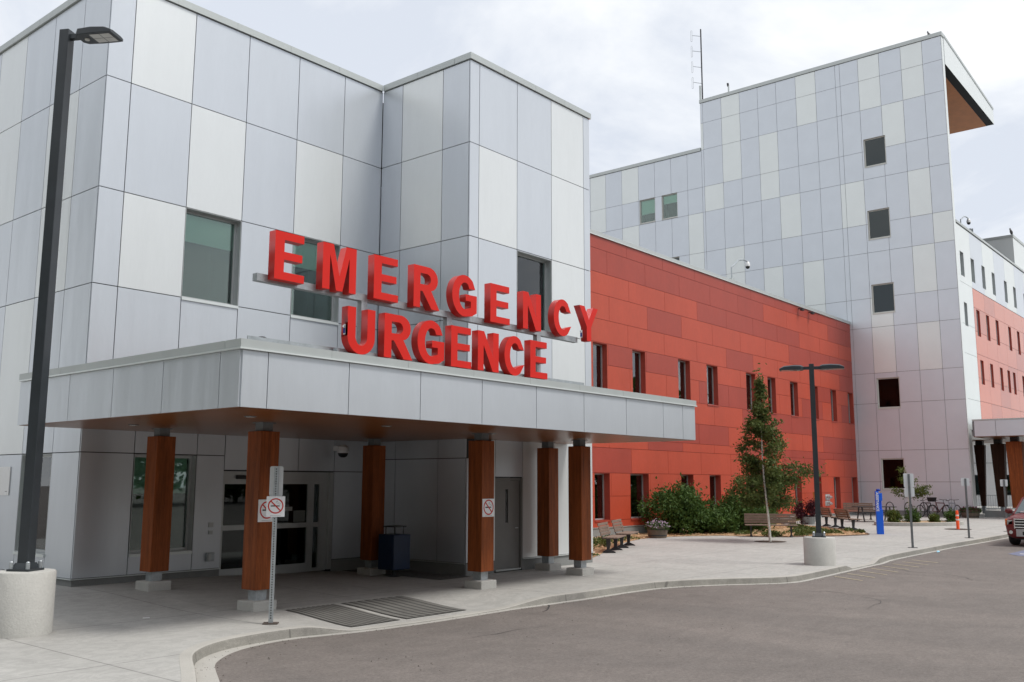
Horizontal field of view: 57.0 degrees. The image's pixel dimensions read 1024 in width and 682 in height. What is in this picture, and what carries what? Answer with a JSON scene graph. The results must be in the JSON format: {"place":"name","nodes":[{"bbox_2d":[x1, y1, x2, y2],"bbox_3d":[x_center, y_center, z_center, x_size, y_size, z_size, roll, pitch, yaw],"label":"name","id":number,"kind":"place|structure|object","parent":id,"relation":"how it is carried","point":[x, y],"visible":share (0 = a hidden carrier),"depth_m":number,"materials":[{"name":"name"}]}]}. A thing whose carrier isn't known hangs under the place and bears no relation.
{"place":"outdoors","nodes":[
{"label":"outdoors","id":0,"kind":"place"},
{"bbox_2d":[0,506,1015,681],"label":"pavement","id":1,"kind":"structure","parent":0,"point":[105,633],"depth_m":17.70,"materials":[{"name":"concrete"}]},
{"bbox_2d":[0,26,122,638],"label":"street lamp","id":2,"kind":"object","parent":1,"relation":"on","point":[27,589],"visible":0.98,"depth_m":13.55,"materials":[{"name":"metal"}]},
{"bbox_2d":[262,466,284,624],"bbox_3d":[-3.606,3.080,14.307,0.272,2.341,0.160,1,-9,-5],"label":"sign post","id":3,"kind":"object","parent":1,"relation":"on","point":[275,505],"visible":1,"depth_m":14.35,"materials":[{"name":"grey metal"}]},
{"bbox_2d":[0,0,593,586],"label":"emergency building","id":4,"kind":"structure","parent":1,"relation":"on","point":[206,152],"depth_m":21.87,"materials":[{"name":"grey metal"}]},
{"bbox_2d":[0,467,10,494],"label":"sign","id":5,"kind":"object","parent":4,"relation":"attached to","point":[4,479],"depth_m":20.08,"materials":[{"name":"white paint"}]},
{"bbox_2d":[13,454,51,556],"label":"window","id":6,"kind":"structure","parent":4,"relation":"in","point":[47,458],"depth_m":19.28,"materials":[{"name":"glass"}]},
{"bbox_2d":[128,454,195,556],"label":"window","id":7,"kind":"structure","parent":4,"relation":"in","point":[139,461],"depth_m":19.98,"materials":[{"name":"glass"}]},
{"bbox_2d":[205,552,213,561],"bbox_3d":[-6.407,4.582,20.004,0.083,0.180,0.180,-7,-11,39],"label":"outlet box","id":8,"kind":"object","parent":4,"relation":"attached to","point":[209,556],"visible":1,"depth_m":19.96,"materials":[{"name":"metal"}]},
{"bbox_2d":[181,207,241,308],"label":"window","id":9,"kind":"structure","parent":4,"relation":"in","point":[207,236],"depth_m":21.54,"materials":[{"name":"glass"}]},
{"bbox_2d":[219,471,333,575],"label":"sliding door","id":10,"kind":"structure","parent":4,"relation":"in","point":[304,534],"depth_m":21.89,"materials":[{"name":"glass"}]},
{"bbox_2d":[290,234,339,324],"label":"window","id":11,"kind":"structure","parent":4,"relation":"in","point":[304,305],"depth_m":24.20,"materials":[{"name":"glass"}]},
{"bbox_2d":[333,445,348,456],"bbox_3d":[-4.127,2.662,22.774,0.431,0.305,0.290,-7,-11,39],"label":"dome camera","id":12,"kind":"object","parent":4,"relation":"attached to","point":[342,450],"visible":1,"depth_m":22.64,"materials":[{"name":"white paint"}]},
{"bbox_2d":[494,478,521,571],"bbox_3d":[-0.116,4.420,22.809,0.142,2.190,1.020,-7,-11,39],"label":"service door","id":13,"kind":"structure","parent":4,"relation":"in","point":[508,491],"depth_m":22.84,"materials":[{"name":"grey metal"}]},
{"bbox_2d":[517,251,550,331],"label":"window","id":14,"kind":"structure","parent":4,"relation":"in","point":[533,272],"depth_m":24.86,"materials":[{"name":"glass"}]},
{"bbox_2d":[286,604,399,626],"bbox_3d":[-2.788,4.497,15.500,1.670,0.118,1.040,-7,-11,39],"label":"tactile plate","id":15,"kind":"object","parent":1,"relation":"on","point":[342,615],"visible":1,"depth_m":15.46,"materials":[{"name":"grey metal"}]},
{"bbox_2d":[17,335,696,611],"bbox_3d":[-2.332,3.049,19.685,6.995,4.320,12.730,-7,-11,39],"label":"entrance canopy","id":16,"kind":"object","parent":1,"relation":"on","point":[264,395],"visible":0.92,"depth_m":16.54,"materials":[{"name":"grey metal"}]},
{"bbox_2d":[258,499,271,521],"bbox_3d":[-4.115,2.849,15.838,0.007,0.370,0.350,-7,-11,39],"label":"no smoking sign","id":17,"kind":"object","parent":16,"relation":"attached to","point":[262,517],"visible":0.41,"depth_m":15.77,"materials":[{"name":"red"}]},
{"bbox_2d":[252,230,597,371],"bbox_3d":[-0.984,-0.329,16.645,0.310,1.677,8.330,-7,-11,39],"label":"emergency sign","id":18,"kind":"object","parent":16,"relation":"on","point":[335,278],"visible":0.95,"depth_m":15.76,"materials":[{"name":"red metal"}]},
{"bbox_2d":[333,306,546,379],"bbox_3d":[-1.019,0.111,16.489,0.250,0.743,5.150,-7,-11,39],"label":"urgence sign","id":19,"kind":"object","parent":16,"relation":"on","point":[489,353],"visible":0.91,"depth_m":16.01,"materials":[{"name":"red metal"}]},
{"bbox_2d":[482,499,494,516],"bbox_3d":[-0.478,3.395,19.200,0.007,0.360,0.370,-7,-11,39],"label":"no smoking sign","id":20,"kind":"object","parent":16,"relation":"attached to","point":[487,507],"visible":1,"depth_m":19.19,"materials":[{"name":"red"}]},
{"bbox_2d":[378,525,409,576],"bbox_3d":[-2.679,4.776,21.452,0.520,1.125,0.520,-7,-11,39],"label":"waste bin","id":21,"kind":"object","parent":1,"relation":"on","point":[394,552],"visible":1,"depth_m":21.28,"materials":[{"name":"metal"}]},
{"bbox_2d":[342,596,464,618],"bbox_3d":[-1.897,4.659,16.555,1.670,0.118,1.460,-7,-11,39],"label":"tactile plate","id":22,"kind":"object","parent":1,"relation":"on","point":[403,607],"visible":1,"depth_m":16.51,"materials":[{"name":"grey metal"}]},
{"bbox_2d":[342,569,469,579],"bbox_3d":[-2.505,5.415,21.979,3.280,0.002,1.010,-7,-11,39],"label":"gravel strip","id":23,"kind":"object","parent":1,"relation":"on","point":[438,576],"visible":0.7,"depth_m":21.69,"materials":[{"name":"grey gravel"}]},
{"bbox_2d":[597,522,625,552],"bbox_3d":[3.077,6.039,29.046,0.636,0.868,1.500,-2,-9,17],"label":"park bench","id":24,"kind":"object","parent":1,"relation":"on","point":[609,538],"visible":1,"depth_m":28.79,"materials":[{"name":"brown wood"}]},
{"bbox_2d":[611,519,638,547],"bbox_3d":[3.716,6.317,30.995,0.636,0.868,1.500,-3,-9,18],"label":"park bench","id":25,"kind":"object","parent":1,"relation":"on","point":[627,533],"visible":0.98,"depth_m":30.84,"materials":[{"name":"brown wood"}]},
{"bbox_2d":[644,519,670,537],"bbox_3d":[5.510,7.095,35.763,1.004,0.724,0.985,-7,-11,39],"label":"flower barrel","id":26,"kind":"object","parent":1,"relation":"on","point":[657,529],"visible":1,"depth_m":35.46,"materials":[{"name":"plant"}]},
{"bbox_2d":[590,229,859,536],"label":"red wing","id":27,"kind":"structure","parent":1,"relation":"on","point":[667,326],"depth_m":43.85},
{"bbox_2d":[592,342,607,388],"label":"window","id":28,"kind":"structure","parent":27,"relation":"in","point":[599,362],"depth_m":37.59,"materials":[{"name":"glass"}]},
{"bbox_2d":[594,473,610,521],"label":"window","id":29,"kind":"structure","parent":27,"relation":"in","point":[601,481],"depth_m":36.90,"materials":[{"name":"glass"}]},
{"bbox_2d":[632,349,645,393],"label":"window","id":30,"kind":"structure","parent":27,"relation":"in","point":[638,357],"depth_m":39.76,"materials":[{"name":"glass"}]},
{"bbox_2d":[630,474,648,519],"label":"window","id":31,"kind":"structure","parent":27,"relation":"in","point":[639,483],"depth_m":38.95,"materials":[{"name":"glass"}]},
{"bbox_2d":[678,359,690,399],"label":"window","id":32,"kind":"structure","parent":27,"relation":"in","point":[683,365],"depth_m":42.64,"materials":[{"name":"glass"}]},
{"bbox_2d":[681,475,693,487],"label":"window","id":33,"kind":"structure","parent":27,"relation":"in","point":[689,478],"depth_m":42.07,"materials":[{"name":"glass"}]},
{"bbox_2d":[706,364,718,406],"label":"window","id":34,"kind":"structure","parent":27,"relation":"in","point":[712,372],"depth_m":44.64,"materials":[{"name":"glass"}]},
{"bbox_2d":[709,475,720,505],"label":"window","id":35,"kind":"structure","parent":27,"relation":"in","point":[715,480],"depth_m":43.98,"materials":[{"name":"glass"}]},
{"bbox_2d":[730,259,749,279],"bbox_3d":[11.660,-3.551,48.251,0.260,1.455,2.100,-7,-11,39],"label":"security camera","id":36,"kind":"object","parent":27,"relation":"on","point":[747,264],"visible":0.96,"depth_m":48.55,"materials":[{"name":"metal"}]},
{"bbox_2d":[746,372,755,411],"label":"window","id":37,"kind":"structure","parent":27,"relation":"in","point":[750,377],"depth_m":47.75,"materials":[{"name":"glass"}]},
{"bbox_2d":[767,377,776,414],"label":"window","id":38,"kind":"structure","parent":27,"relation":"in","point":[771,381],"depth_m":49.54,"materials":[{"name":"glass"}]},
{"bbox_2d":[790,381,799,417],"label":"window","id":39,"kind":"structure","parent":27,"relation":"in","point":[793,385],"depth_m":51.69,"materials":[{"name":"glass"}]},
{"bbox_2d":[795,477,801,509],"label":"window","id":40,"kind":"structure","parent":27,"relation":"in","point":[798,494],"depth_m":50.98,"materials":[{"name":"glass"}]},
{"bbox_2d":[815,386,819,419],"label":"window","id":41,"kind":"structure","parent":27,"relation":"in","point":[816,388],"depth_m":53.80,"materials":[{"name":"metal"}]},
{"bbox_2d":[819,477,822,506],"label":"window","id":42,"kind":"structure","parent":27,"relation":"in","point":[820,484],"depth_m":53.01,"materials":[{"name":"glass"}]},
{"bbox_2d":[825,494,832,505],"bbox_3d":[17.978,9.002,53.410,0.218,0.640,0.700,-7,-11,39],"label":"fire connection","id":43,"kind":"object","parent":27,"relation":"attached to","point":[828,497],"visible":1,"depth_m":53.31,"materials":[{"name":"metal"}]},
{"bbox_2d":[830,389,837,422],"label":"window","id":44,"kind":"structure","parent":27,"relation":"in","point":[832,392],"depth_m":55.93,"materials":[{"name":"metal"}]},
{"bbox_2d":[834,477,840,508],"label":"window","id":45,"kind":"structure","parent":27,"relation":"in","point":[837,493],"depth_m":55.17,"materials":[{"name":"glass"}]},
{"bbox_2d":[848,393,854,424],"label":"window","id":46,"kind":"structure","parent":27,"relation":"in","point":[850,396],"depth_m":57.98,"materials":[{"name":"glass"}]},
{"bbox_2d":[851,477,857,504],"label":"window","id":47,"kind":"structure","parent":27,"relation":"in","point":[854,479],"depth_m":57.24,"materials":[{"name":"glass"}]},
{"bbox_2d":[593,520,867,556],"bbox_3d":[9.456,7.667,37.500,7.410,0.226,28.180,-7,-11,39],"label":"planting bed","id":48,"kind":"object","parent":1,"relation":"on","point":[704,533],"visible":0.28,"depth_m":37.44,"materials":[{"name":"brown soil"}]},
{"bbox_2d":[633,472,719,534],"bbox_3d":[6.649,6.600,38.308,3.503,2.557,3.015,3,-9,-16],"label":"shrub","id":49,"kind":"object","parent":48,"relation":"on","point":[680,505],"visible":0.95,"depth_m":37.88,"materials":[{"name":"green plant"}]},
{"bbox_2d":[690,495,742,533],"bbox_3d":[8.262,7.198,39.139,2.641,1.617,2.461,-7,-11,39],"label":"shrub","id":50,"kind":"object","parent":48,"relation":"on","point":[725,518],"visible":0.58,"depth_m":38.45,"materials":[{"name":"green plant"}]},
{"bbox_2d":[592,518,865,555],"bbox_3d":[8.725,7.510,36.920,6.915,0.428,26.782,-7,-11,39],"label":"ground cover","id":51,"kind":"object","parent":48,"relation":"on","point":[799,530],"visible":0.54,"depth_m":37.68,"materials":[{"name":"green plant"}]},
{"bbox_2d":[714,489,776,531],"bbox_3d":[9.616,7.105,39.826,3.029,1.992,2.413,-7,-11,39],"label":"shrub","id":52,"kind":"object","parent":48,"relation":"on","point":[729,500],"visible":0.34,"depth_m":39.49,"materials":[{"name":"green plant"}]},
{"bbox_2d":[734,489,786,529],"bbox_3d":[10.712,7.133,41.617,2.844,2.440,2.872,-7,-11,39],"label":"shrub","id":53,"kind":"object","parent":48,"relation":"on","point":[774,512],"visible":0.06,"depth_m":41.10,"materials":[{"name":"green plant"}]},
{"bbox_2d":[755,540,785,541],"bbox_3d":[9.171,7.119,33.489,1.120,0.004,1.120,-7,-11,39],"label":"tree pit","id":54,"kind":"object","parent":1,"relation":"on","point":[768,541],"visible":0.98,"depth_m":33.46,"materials":[{"name":"soil"}]},
{"bbox_2d":[724,363,827,541],"bbox_3d":[8.992,3.922,33.690,2.991,6.399,3.794,3,-9,-20],"label":"conifer tree","id":55,"kind":"object","parent":54,"relation":"on","point":[771,480],"visible":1,"depth_m":33.73,"materials":[{"name":"green plant"}]},
{"bbox_2d":[744,513,797,536],"bbox_3d":[9.982,7.109,36.364,1.950,0.868,0.636,-1,-9,10],"label":"park bench","id":56,"kind":"object","parent":1,"relation":"on","point":[790,519],"visible":1,"depth_m":36.55,"materials":[{"name":"brown wood"}]},
{"bbox_2d":[589,31,993,516],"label":"tall tower","id":57,"kind":"structure","parent":1,"relation":"on","point":[803,187],"depth_m":59.54,"materials":[{"name":"grey metal"}]},
{"bbox_2d":[639,197,667,224],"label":"window","id":58,"kind":"structure","parent":57,"relation":"in","point":[648,207],"depth_m":69.81,"materials":[{"name":"green glass"}]},
{"bbox_2d":[662,192,677,219],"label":"window","id":59,"kind":"structure","parent":57,"relation":"in","point":[671,200],"depth_m":68.75,"materials":[{"name":"green glass"}]},
{"bbox_2d":[690,29,702,99],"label":"roof antenna","id":60,"kind":"object","parent":57,"relation":"on","point":[700,96],"visible":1,"depth_m":68.36,"materials":[{"name":"metal"}]},
{"bbox_2d":[863,135,886,167],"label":"window","id":61,"kind":"structure","parent":57,"relation":"in","point":[875,150],"depth_m":60.24,"materials":[{"name":"grey glass"}]},
{"bbox_2d":[867,207,890,240],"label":"window","id":62,"kind":"structure","parent":57,"relation":"in","point":[879,221],"depth_m":59.54,"materials":[{"name":"grey glass"}]},
{"bbox_2d":[871,282,894,314],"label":"window","id":63,"kind":"structure","parent":57,"relation":"in","point":[883,299],"depth_m":58.83,"materials":[{"name":"grey glass"}]},
{"bbox_2d":[876,377,900,408],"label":"window","id":64,"kind":"structure","parent":57,"relation":"in","point":[888,389],"depth_m":56.90,"materials":[{"name":"grey glass"}]},
{"bbox_2d":[881,458,905,489],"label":"window","id":65,"kind":"structure","parent":57,"relation":"in","point":[889,466],"depth_m":56.25,"materials":[{"name":"grey glass"}]},
{"bbox_2d":[791,497,822,524],"bbox_3d":[14.133,8.251,45.391,1.554,1.499,1.466,-7,-11,39],"label":"red leaved shrub","id":66,"kind":"object","parent":1,"relation":"on","point":[804,516],"visible":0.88,"depth_m":45.18,"materials":[{"name":"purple plant"}]},
{"bbox_2d":[779,364,843,565],"bbox_3d":[8.023,3.264,24.903,1.656,5.355,0.798,-3,-9,18],"label":"street lamp","id":67,"kind":"object","parent":1,"relation":"on","point":[819,546],"visible":0.95,"depth_m":24.66,"materials":[{"name":"metal"}]},
{"bbox_2d":[784,524,869,536],"bbox_3d":[13.625,8.286,41.717,3.067,0.167,12.319,-2,-9,13],"label":"bed edging","id":68,"kind":"object","parent":1,"relation":"on","point":[834,535],"visible":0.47,"depth_m":36.74,"materials":[{"name":"grey concrete"}]},
{"bbox_2d":[820,507,841,526],"bbox_3d":[14.608,8.072,43.237,0.636,0.868,1.500,0,-9,-1],"label":"park bench","id":69,"kind":"object","parent":1,"relation":"on","point":[828,512],"visible":0.77,"depth_m":43.06,"materials":[{"name":"brown wood"}]},
{"bbox_2d":[833,509,861,529],"bbox_3d":[14.652,7.783,41.200,0.636,0.868,1.500,1,-9,-4],"label":"park bench","id":70,"kind":"object","parent":1,"relation":"on","point":[839,513],"visible":0.98,"depth_m":41.11,"materials":[{"name":"brown wood"}]},
{"bbox_2d":[843,503,874,519],"bbox_3d":[18.312,8.989,49.771,1.500,0.868,0.636,-2,-9,12],"label":"park bench","id":71,"kind":"object","parent":1,"relation":"on","point":[848,507],"visible":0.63,"depth_m":49.99,"materials":[{"name":"brown wood"}]},
{"bbox_2d":[850,506,894,521],"bbox_3d":[18.311,8.745,47.634,2.000,0.768,1.560,0,-9,0],"label":"picnic table","id":72,"kind":"object","parent":1,"relation":"on","point":[862,512],"visible":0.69,"depth_m":47.60,"materials":[{"name":"wood"}]},
{"bbox_2d":[874,489,883,533],"bbox_3d":[14.737,6.835,37.838,0.260,1.800,0.234,-2,-9,15],"label":"emergency phone","id":73,"kind":"object","parent":1,"relation":"on","point":[879,515],"visible":1,"depth_m":37.74,"materials":[{"name":"blue metal"}]},
{"bbox_2d":[903,473,916,547],"bbox_3d":[12.963,5.509,30.667,0.310,2.380,0.200,-2,-9,17],"label":"sign post","id":74,"kind":"object","parent":1,"relation":"on","point":[908,478],"visible":1,"depth_m":30.75,"materials":[{"name":"metal"}]},
{"bbox_2d":[890,466,932,504],"bbox_3d":[19.413,7.444,45.789,1.981,2.789,1.108,0,-9,0],"label":"young tree","id":75,"kind":"object","parent":1,"relation":"on","point":[920,491],"visible":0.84,"depth_m":45.82,"materials":[{"name":"green plant"}]},
{"bbox_2d":[874,520,963,525],"bbox_3d":[19.166,8.602,44.431,4.296,0.252,2.497,2,-9,-11],"label":"kerbed planter","id":76,"kind":"object","parent":1,"relation":"on","point":[924,523],"visible":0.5,"depth_m":43.38,"materials":[{"name":"concrete"}]},
{"bbox_2d":[885,507,903,521],"bbox_3d":[18.157,8.303,44.801,0.857,0.851,1.075,0,-9,0],"label":"bush","id":77,"kind":"object","parent":76,"relation":"in","point":[893,515],"visible":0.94,"depth_m":44.61,"materials":[{"name":"green plant"}]},
{"bbox_2d":[902,502,921,521],"bbox_3d":[18.978,8.185,44.733,0.939,1.070,1.314,-3,-9,19],"label":"bush","id":78,"kind":"object","parent":76,"relation":"on","point":[916,517],"visible":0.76,"depth_m":44.60,"materials":[{"name":"green plant"}]},
{"bbox_2d":[927,512,941,521],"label":"bush","id":79,"kind":"object","parent":76,"relation":"on","point":[934,517],"visible":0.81,"depth_m":44.59,"materials":[{"name":"green plant"}]},
{"bbox_2d":[943,508,959,521],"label":"bush","id":80,"kind":"object","parent":76,"relation":"in","point":[950,515],"visible":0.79,"depth_m":44.52,"materials":[{"name":"green plant"}]},
{"bbox_2d":[916,497,937,516],"bbox_3d":[23.431,9.383,53.176,1.668,1.115,0.589,8,-11,-41],"label":"bicycle","id":81,"kind":"object","parent":1,"relation":"on","point":[929,499],"visible":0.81,"depth_m":53.27,"materials":[{"name":"metal"}]},
{"bbox_2d":[927,499,951,514],"bbox_3d":[24.123,9.424,53.107,1.670,1.018,0.589,5,-10,-31],"label":"bicycle","id":82,"kind":"object","parent":1,"relation":"on","point":[938,511],"visible":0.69,"depth_m":53.11,"materials":[{"name":"metal"}]},
{"bbox_2d":[871,219,1023,506],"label":"hospital building","id":83,"kind":"structure","parent":1,"relation":"on","point":[991,272],"depth_m":60.52,"materials":[{"name":"grey metal"}]},
{"bbox_2d":[959,250,964,276],"bbox_3d":[26.477,-4.560,56.544,0.968,2.140,1.400,-7,-11,39],"label":"window","id":84,"kind":"structure","parent":83,"relation":"in","point":[961,253],"depth_m":56.56,"materials":[{"name":"glass"}]},
{"bbox_2d":[964,302,967,325],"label":"window","id":85,"kind":"structure","parent":83,"relation":"in","point":[965,304],"depth_m":56.14,"materials":[{"name":"glass"}]},
{"bbox_2d":[970,258,974,282],"bbox_3d":[27.995,-4.285,58.342,0.968,2.140,1.400,-7,-11,39],"label":"window","id":86,"kind":"structure","parent":83,"relation":"in","point":[972,261],"depth_m":58.36,"materials":[{"name":"glass"}]},
{"bbox_2d":[976,310,980,336],"bbox_3d":[28.288,-1.041,58.219,0.968,2.290,1.380,-7,-11,39],"label":"window","id":87,"kind":"structure","parent":83,"relation":"in","point":[977,312],"depth_m":58.24,"materials":[{"name":"glass"}]},
{"bbox_2d":[980,360,984,384],"bbox_3d":[28.350,1.963,57.852,0.968,2.140,1.340,-7,-11,39],"label":"window","id":88,"kind":"structure","parent":83,"relation":"in","point":[981,362],"depth_m":57.86,"materials":[{"name":"glass"}]},
{"bbox_2d":[981,265,985,289],"bbox_3d":[29.623,-3.990,60.270,0.968,2.140,1.400,-7,-11,39],"label":"window","id":89,"kind":"structure","parent":83,"relation":"in","point":[983,269],"depth_m":60.30,"materials":[{"name":"glass"}]},
{"bbox_2d":[986,315,990,341],"bbox_3d":[29.749,-0.777,59.949,0.968,2.290,1.380,-7,-11,39],"label":"window","id":90,"kind":"structure","parent":83,"relation":"in","point":[987,317],"depth_m":59.96,"materials":[{"name":"glass"}]},
{"bbox_2d":[990,364,994,387],"bbox_3d":[29.824,2.229,59.598,0.968,2.140,1.340,-7,-11,39],"label":"window","id":91,"kind":"structure","parent":83,"relation":"in","point":[991,365],"depth_m":59.58,"materials":[{"name":"glass"}]},
{"bbox_2d":[991,272,995,295],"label":"window","id":92,"kind":"structure","parent":83,"relation":"in","point":[993,276],"depth_m":62.23,"materials":[{"name":"glass"}]},
{"bbox_2d":[995,320,999,345],"bbox_3d":[31.299,-0.496,61.786,0.968,2.290,1.380,-7,-11,39],"label":"window","id":93,"kind":"structure","parent":83,"relation":"in","point":[997,325],"depth_m":61.80,"materials":[{"name":"glass"}]},
{"bbox_2d":[1000,367,1003,390],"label":"window","id":94,"kind":"structure","parent":83,"relation":"in","point":[1001,369],"depth_m":61.50,"materials":[{"name":"glass"}]},
{"bbox_2d":[1008,326,1011,350],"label":"window","id":95,"kind":"structure","parent":83,"relation":"in","point":[1009,329],"depth_m":64.36,"materials":[{"name":"glass"}]},
{"bbox_2d":[942,499,960,516],"bbox_3d":[24.665,9.379,52.799,0.631,1.016,1.646,-7,-11,39],"label":"bicycle","id":96,"kind":"object","parent":1,"relation":"on","point":[955,505],"visible":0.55,"depth_m":52.76,"materials":[{"name":"metal"}]},
{"bbox_2d":[961,478,969,537],"bbox_3d":[17.111,6.274,35.454,0.290,2.220,0.200,-2,-9,17],"label":"sign post","id":97,"kind":"object","parent":1,"relation":"on","point":[965,482],"visible":1,"depth_m":35.48,"materials":[{"name":"metal"}]},
{"bbox_2d":[958,505,981,517],"bbox_3d":[25.462,9.469,52.413,1.249,0.698,1.252,-7,-11,39],"label":"flower barrel","id":98,"kind":"object","parent":1,"relation":"on","point":[975,512],"visible":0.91,"depth_m":52.08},
{"bbox_2d":[973,446,1011,505],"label":"distant white wall","id":99,"kind":"structure","parent":1,"relation":"on","point":[990,485],"depth_m":81.80,"materials":[{"name":"paint"}]},
{"bbox_2d":[975,475,1010,494],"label":"window","id":100,"kind":"structure","parent":99,"relation":"in","point":[976,477],"depth_m":82.22,"materials":[{"name":"black glass"}]},
{"bbox_2d":[976,495,1012,508],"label":"railing","id":101,"kind":"object","parent":1,"relation":"on","point":[995,502],"visible":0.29,"depth_m":65.09,"materials":[{"name":"grey metal"}]},
{"bbox_2d":[972,418,1023,513],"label":"entrance canopy","id":102,"kind":"object","parent":1,"relation":"on","point":[999,432],"visible":0.92,"depth_m":52.37,"materials":[{"name":"grey metal"}]},
{"bbox_2d":[985,510,1013,516],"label":"planter wall","id":103,"kind":"structure","parent":1,"relation":"on","point":[988,513],"depth_m":53.38,"materials":[{"name":"concrete"}]},
{"bbox_2d":[1000,480,1007,531],"bbox_3d":[20.507,6.831,39.169,0.280,2.130,0.200,-2,-9,17],"label":"sign post","id":104,"kind":"object","parent":1,"relation":"on","point":[1003,483],"visible":0.85,"depth_m":39.23,"materials":[{"name":"metal"}]},
{"bbox_2d":[0,0,1023,242],"label":"sky","id":105,"kind":"structure","parent":0,"point":[626,64],"materials":[{"name":"white"}]},
{"bbox_2d":[195,538,1023,681],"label":"road","id":106,"kind":"structure","parent":0,"point":[916,624],"depth_m":13.70,"materials":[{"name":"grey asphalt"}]},
{"bbox_2d":[179,533,1008,681],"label":"kerb","id":107,"kind":"structure","parent":106,"relation":"on","point":[196,656],"depth_m":16.96,"materials":[{"name":"concrete"}]},
{"bbox_2d":[1005,497,1023,544],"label":"parked car","id":108,"kind":"object","parent":106,"relation":"on","point":[1014,523],"visible":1,"depth_m":33.03,"materials":[{"name":"red paint"}]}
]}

